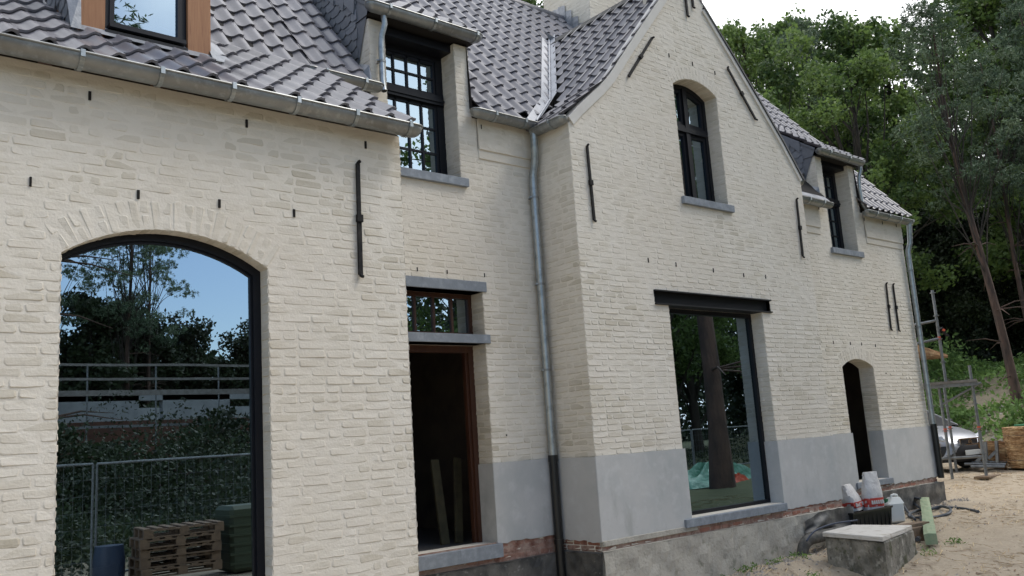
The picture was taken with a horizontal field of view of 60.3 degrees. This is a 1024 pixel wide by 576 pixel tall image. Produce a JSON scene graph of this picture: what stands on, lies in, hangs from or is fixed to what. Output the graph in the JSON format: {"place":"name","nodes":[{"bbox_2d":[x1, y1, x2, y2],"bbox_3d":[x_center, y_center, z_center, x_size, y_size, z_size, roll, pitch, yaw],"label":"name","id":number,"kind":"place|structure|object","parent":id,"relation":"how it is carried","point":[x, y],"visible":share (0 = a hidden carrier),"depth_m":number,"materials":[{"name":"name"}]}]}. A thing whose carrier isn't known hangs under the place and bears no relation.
{"place":"outdoors","nodes":[
{"label":"outdoors","id":0,"kind":"place"},
{"bbox_2d":[453,457,462,542],"bbox_3d":[-0.577,2.271,9.453,0.086,0.900,0.411,-4,-10,1],"label":"plank","id":1,"kind":"object","parent":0,"point":[458,505],"visible":0.93,"depth_m":9.43,"materials":[{"name":"brown wood"}]},
{"bbox_2d":[537,0,990,157],"label":"sky","id":2,"kind":"structure","parent":0,"point":[748,11],"materials":[{"name":"white"}]},
{"bbox_2d":[728,363,1023,575],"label":"ground","id":3,"kind":"structure","parent":0,"point":[998,534],"depth_m":11.30,"materials":[{"name":"beige sand"}]},
{"bbox_2d":[0,0,945,575],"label":"brick house","id":4,"kind":"structure","parent":3,"relation":"on","point":[576,286],"depth_m":8.95,"materials":[{"name":"brick"}]},
{"bbox_2d":[105,0,187,50],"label":"window","id":5,"kind":"structure","parent":4,"relation":"in","point":[163,21],"depth_m":6.43,"materials":[{"name":"glass"}]},
{"bbox_2d":[54,234,264,575],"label":"window","id":6,"kind":"structure","parent":4,"relation":"in","point":[160,463],"depth_m":5.58,"materials":[{"name":"glass"}]},
{"bbox_2d":[385,27,468,187],"bbox_3d":[-1.084,-1.863,9.129,1.240,1.610,0.350,5,-13,-40],"label":"window","id":7,"kind":"structure","parent":4,"relation":"in","point":[413,62],"depth_m":9.36,"materials":[{"name":"glass"}]},
{"bbox_2d":[406,291,472,333],"bbox_3d":[-0.849,0.272,8.975,1.065,0.450,0.070,5,-13,-40],"label":"window","id":8,"kind":"structure","parent":4,"relation":"in","point":[427,312],"depth_m":9.05,"materials":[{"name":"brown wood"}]},
{"bbox_2d":[430,460,449,544],"bbox_3d":[-0.765,2.261,9.327,0.104,0.882,0.259,1,-11,-26],"label":"plank","id":9,"kind":"object","parent":4,"relation":"on","point":[439,503],"visible":1,"depth_m":9.31,"materials":[{"name":"brown wood"}]},
{"bbox_2d":[673,84,734,212],"bbox_3d":[2.312,-1.800,11.186,1.010,1.690,0.305,5,-13,-40],"label":"window","id":10,"kind":"structure","parent":4,"relation":"in","point":[690,108],"depth_m":11.33,"materials":[{"name":"glass"}]},
{"bbox_2d":[669,308,770,514],"bbox_3d":[2.428,1.466,10.653,1.915,2.400,0.065,5,-13,-40],"label":"window","id":11,"kind":"structure","parent":4,"relation":"in","point":[720,414],"depth_m":10.73,"materials":[{"name":"glass"}]},
{"bbox_2d":[821,160,864,257],"bbox_3d":[5.275,-1.282,14.459,0.965,1.590,0.350,5,-13,-40],"label":"window","id":12,"kind":"structure","parent":4,"relation":"in","point":[829,169],"depth_m":14.67,"materials":[{"name":"glass"}]},
{"bbox_2d":[521,0,543,8],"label":"broadleaf tree","id":13,"kind":"object","parent":3,"relation":"on","point":[534,2],"depth_m":49.72,"materials":[{"name":"green plant"}]},
{"bbox_2d":[717,17,824,131],"bbox_3d":[11.063,-3.705,39.283,7.868,17.900,8.587,-3,-10,-7],"label":"broadleaf tree","id":14,"kind":"object","parent":3,"relation":"on","point":[774,89],"visible":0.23,"depth_m":39.16,"materials":[{"name":"green plant"}]},
{"bbox_2d":[738,3,869,174],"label":"broadleaf tree","id":15,"kind":"object","parent":3,"relation":"on","point":[779,26],"visible":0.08,"depth_m":52.61,"materials":[{"name":"green plant"}]},
{"bbox_2d":[765,15,852,137],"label":"tree","id":16,"kind":"object","parent":3,"relation":"on","point":[784,37],"visible":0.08,"depth_m":43.22,"materials":[{"name":"green plant"}]},
{"bbox_2d":[797,526,842,555],"bbox_3d":[3.863,3.258,10.962,1.023,0.477,0.188,5,-13,-40],"label":"drain pipe","id":17,"kind":"object","parent":3,"relation":"on","point":[804,545],"visible":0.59,"depth_m":10.73,"materials":[{"name":"plastic"}]},
{"bbox_2d":[806,520,857,540],"bbox_3d":[3.983,3.004,10.944,1.089,0.161,0.030,4,-12,-36],"label":"cable","id":18,"kind":"object","parent":3,"relation":"on","point":[810,535],"visible":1,"depth_m":10.91,"materials":[{"name":"black plastic"}]},
{"bbox_2d":[720,537,966,575],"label":"weeds","id":19,"kind":"object","parent":3,"relation":"on","point":[804,554],"visible":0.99,"depth_m":10.05,"materials":[{"name":"green plant"}]},
{"bbox_2d":[823,525,916,575],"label":"inspection pit","id":20,"kind":"object","parent":3,"relation":"on","point":[877,550],"visible":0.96,"depth_m":9.66,"materials":[{"name":"concrete"}]},
{"bbox_2d":[848,505,892,524],"bbox_3d":[4.746,3.223,12.145,1.074,0.346,0.552,5,-13,-40],"label":"crate","id":21,"kind":"object","parent":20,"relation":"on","point":[880,516],"visible":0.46,"depth_m":11.99,"materials":[{"name":"black plastic"}]},
{"bbox_2d":[841,484,863,510],"bbox_3d":[4.715,2.916,12.277,0.236,0.360,0.531,-11,-12,37],"label":"paper sack","id":22,"kind":"object","parent":21,"relation":"in","point":[851,496],"visible":0.78,"depth_m":12.11,"materials":[{"name":"white paper"}]},
{"bbox_2d":[861,471,883,510],"bbox_3d":[5.068,2.866,12.415,0.318,0.540,0.189,0,-11,-20],"label":"paper sack","id":23,"kind":"object","parent":21,"relation":"in","point":[871,494],"visible":0.95,"depth_m":12.35,"materials":[{"name":"white paper"}]},
{"bbox_2d":[731,405,1018,575],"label":"rubble","id":24,"kind":"object","parent":3,"relation":"on","point":[815,549],"visible":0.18,"depth_m":10.50,"materials":[{"name":"grey stone"}]},
{"bbox_2d":[802,9,956,240],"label":"broadleaf tree","id":25,"kind":"object","parent":3,"relation":"on","point":[845,38],"visible":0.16,"depth_m":51.15,"materials":[{"name":"green plant"}]},
{"bbox_2d":[783,51,987,295],"bbox_3d":[13.516,-2.845,32.903,7.180,12.696,6.579,1,-11,-26],"label":"broadleaf tree","id":26,"kind":"object","parent":3,"relation":"on","point":[883,170],"visible":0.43,"depth_m":32.80,"materials":[{"name":"green plant"}]},
{"bbox_2d":[747,467,1023,575],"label":"straw","id":27,"kind":"object","parent":3,"relation":"on","point":[1006,475],"visible":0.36,"depth_m":12.17,"materials":[{"name":"plant"}]},
{"bbox_2d":[884,493,904,523],"bbox_3d":[5.522,3.192,12.774,0.260,0.413,0.200,-2,-10,-12],"label":"jerrycan","id":28,"kind":"object","parent":3,"relation":"on","point":[898,513],"visible":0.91,"depth_m":12.68,"materials":[{"name":"white plastic"}]},
{"bbox_2d":[777,465,1022,575],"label":"bark chips","id":29,"kind":"object","parent":3,"relation":"on","point":[951,541],"visible":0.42,"depth_m":10.11,"materials":[{"name":"brown wood"}]},
{"bbox_2d":[824,15,984,285],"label":"broadleaf tree","id":30,"kind":"object","parent":3,"relation":"on","point":[901,111],"visible":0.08,"depth_m":52.25,"materials":[{"name":"green plant"}]},
{"bbox_2d":[912,526,924,541],"bbox_3d":[4.915,3.171,10.937,0.450,0.390,0.230,5,-13,-40],"label":"wood block","id":31,"kind":"object","parent":3,"relation":"on","point":[918,530],"depth_m":10.94,"materials":[{"name":"brown wood"}]},
{"bbox_2d":[899,521,929,526],"bbox_3d":[4.866,2.956,10.938,0.858,0.030,0.140,2,-12,-32],"label":"plank","id":32,"kind":"object","parent":31,"relation":"on","point":[917,523],"visible":0.43,"depth_m":11.02,"materials":[{"name":"brown wood"}]},
{"bbox_2d":[915,515,922,541],"bbox_3d":[5.434,3.189,11.709,0.087,0.116,2.149,-8,-11,25],"label":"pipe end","id":33,"kind":"object","parent":3,"relation":"on","point":[917,538],"visible":0.34,"depth_m":10.85,"materials":[{"name":"black plastic"}]},
{"bbox_2d":[920,497,937,544],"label":"timber beam","id":34,"kind":"structure","parent":3,"relation":"on","point":[929,533],"depth_m":11.06,"materials":[{"name":"green wood"}]},
{"bbox_2d":[907,505,951,518],"bbox_3d":[6.237,3.323,13.060,0.994,0.112,0.585,5,-13,-40],"label":"hose","id":35,"kind":"object","parent":3,"relation":"on","point":[933,508],"visible":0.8,"depth_m":13.03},
{"bbox_2d":[891,178,968,348],"bbox_3d":[18.091,-0.342,40.681,5.330,10.884,6.262,-10,-11,30],"label":"dense tree","id":36,"kind":"object","parent":3,"relation":"on","point":[920,293],"visible":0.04,"depth_m":38.49,"materials":[{"name":"green plant"}]},
{"bbox_2d":[903,497,979,520],"bbox_3d":[6.508,3.337,13.503,0.957,0.211,2.055,-7,-10,16],"label":"hose","id":37,"kind":"object","parent":3,"relation":"on","point":[919,507],"visible":0.59,"depth_m":13.44,"materials":[{"name":"black rubber"}]},
{"bbox_2d":[905,207,996,361],"bbox_3d":[18.938,0.441,39.159,4.028,8.225,4.732,4,-13,-38],"label":"dense tree","id":38,"kind":"object","parent":3,"relation":"on","point":[972,316],"visible":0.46,"depth_m":38.08,"materials":[{"name":"green plant"}]},
{"bbox_2d":[881,0,1023,403],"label":"pine tree","id":39,"kind":"object","parent":3,"relation":"on","point":[960,173],"visible":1,"depth_m":29.95,"materials":[{"name":"green plant"}]},
{"bbox_2d":[927,410,982,467],"bbox_3d":[9.621,3.699,21.978,2.143,1.632,4.305,0,-11,-23],"label":"parked car","id":40,"kind":"object","parent":3,"relation":"on","point":[966,443],"visible":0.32,"depth_m":20.07,"materials":[{"name":"silver metal"}]},
{"bbox_2d":[914,290,1000,478],"bbox_3d":[9.308,2.078,19.131,2.284,3.994,2.040,5,-13,-40],"label":"scaffold","id":41,"kind":"object","parent":3,"relation":"on","point":[971,382],"visible":0.81,"depth_m":18.30,"materials":[{"name":"grey metal"}]},
{"bbox_2d":[918,345,947,359],"bbox_3d":[8.398,1.312,18.577,3.352,0.604,0.647,5,-13,-40],"label":"reed bundle","id":42,"kind":"object","parent":41,"relation":"on","point":[932,354],"visible":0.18,"depth_m":18.96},
{"bbox_2d":[901,0,1020,292],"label":"broadleaf tree","id":43,"kind":"object","parent":3,"relation":"on","point":[939,117],"visible":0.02,"depth_m":45.89,"materials":[{"name":"green plant"}]},
{"bbox_2d":[902,0,1023,288],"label":"broadleaf tree","id":44,"kind":"object","parent":3,"relation":"on","point":[984,12],"visible":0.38,"depth_m":35.51,"materials":[{"name":"green plant"}]},
{"bbox_2d":[917,329,1023,440],"bbox_3d":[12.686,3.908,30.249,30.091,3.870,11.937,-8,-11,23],"label":"undergrowth","id":45,"kind":"object","parent":3,"relation":"on","point":[983,367],"visible":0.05,"depth_m":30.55,"materials":[{"name":"green plant"}]},
{"bbox_2d":[943,207,1018,360],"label":"dense tree","id":46,"kind":"object","parent":3,"relation":"on","point":[975,291],"visible":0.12,"depth_m":44.16,"materials":[{"name":"green plant"}]},
{"bbox_2d":[944,59,1023,327],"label":"pine tree","id":47,"kind":"object","parent":3,"relation":"on","point":[1003,194],"visible":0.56,"depth_m":32.11,"materials":[{"name":"green plant"}]},
{"bbox_2d":[964,440,1006,467],"bbox_3d":[10.691,3.767,19.942,0.856,0.601,0.768,-9,-11,27],"label":"steel rack","id":48,"kind":"object","parent":3,"relation":"on","point":[978,463],"visible":0.81,"depth_m":19.71,"materials":[{"name":"grey metal"}]},
{"bbox_2d":[974,453,1007,469],"bbox_3d":[10.908,3.920,20.069,0.761,0.492,0.482,-8,-11,25],"label":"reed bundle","id":49,"kind":"object","parent":3,"relation":"on","point":[1003,459],"visible":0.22,"depth_m":19.84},
{"bbox_2d":[978,441,1005,457],"bbox_3d":[10.949,3.761,20.130,0.730,0.538,0.541,-10,-12,31],"label":"reed bundle","id":50,"kind":"object","parent":49,"relation":"on","point":[991,447],"visible":0.46,"depth_m":19.94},
{"bbox_2d":[975,195,1014,303],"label":"dense tree","id":51,"kind":"object","parent":3,"relation":"on","point":[1006,299],"visible":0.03,"depth_m":50.57,"materials":[{"name":"green plant"}]},
{"bbox_2d":[971,220,1023,362],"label":"dense tree","id":52,"kind":"object","parent":3,"relation":"on","point":[1012,334],"visible":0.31,"depth_m":39.88,"materials":[{"name":"green plant"}]},
{"bbox_2d":[973,0,1023,165],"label":"pine tree","id":53,"kind":"object","parent":3,"relation":"on","point":[1017,13],"visible":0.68,"depth_m":33.12,"materials":[{"name":"green plant"}]},
{"bbox_2d":[981,22,1023,241],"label":"broadleaf tree","id":54,"kind":"object","parent":3,"relation":"on","point":[993,233],"visible":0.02,"depth_m":39.77,"materials":[{"name":"green plant"}]},
{"bbox_2d":[1001,426,1023,468],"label":"reed roll","id":55,"kind":"object","parent":3,"relation":"on","point":[1013,438],"visible":0.99,"depth_m":19.44,"materials":[{"name":"wicker"}]}
]}

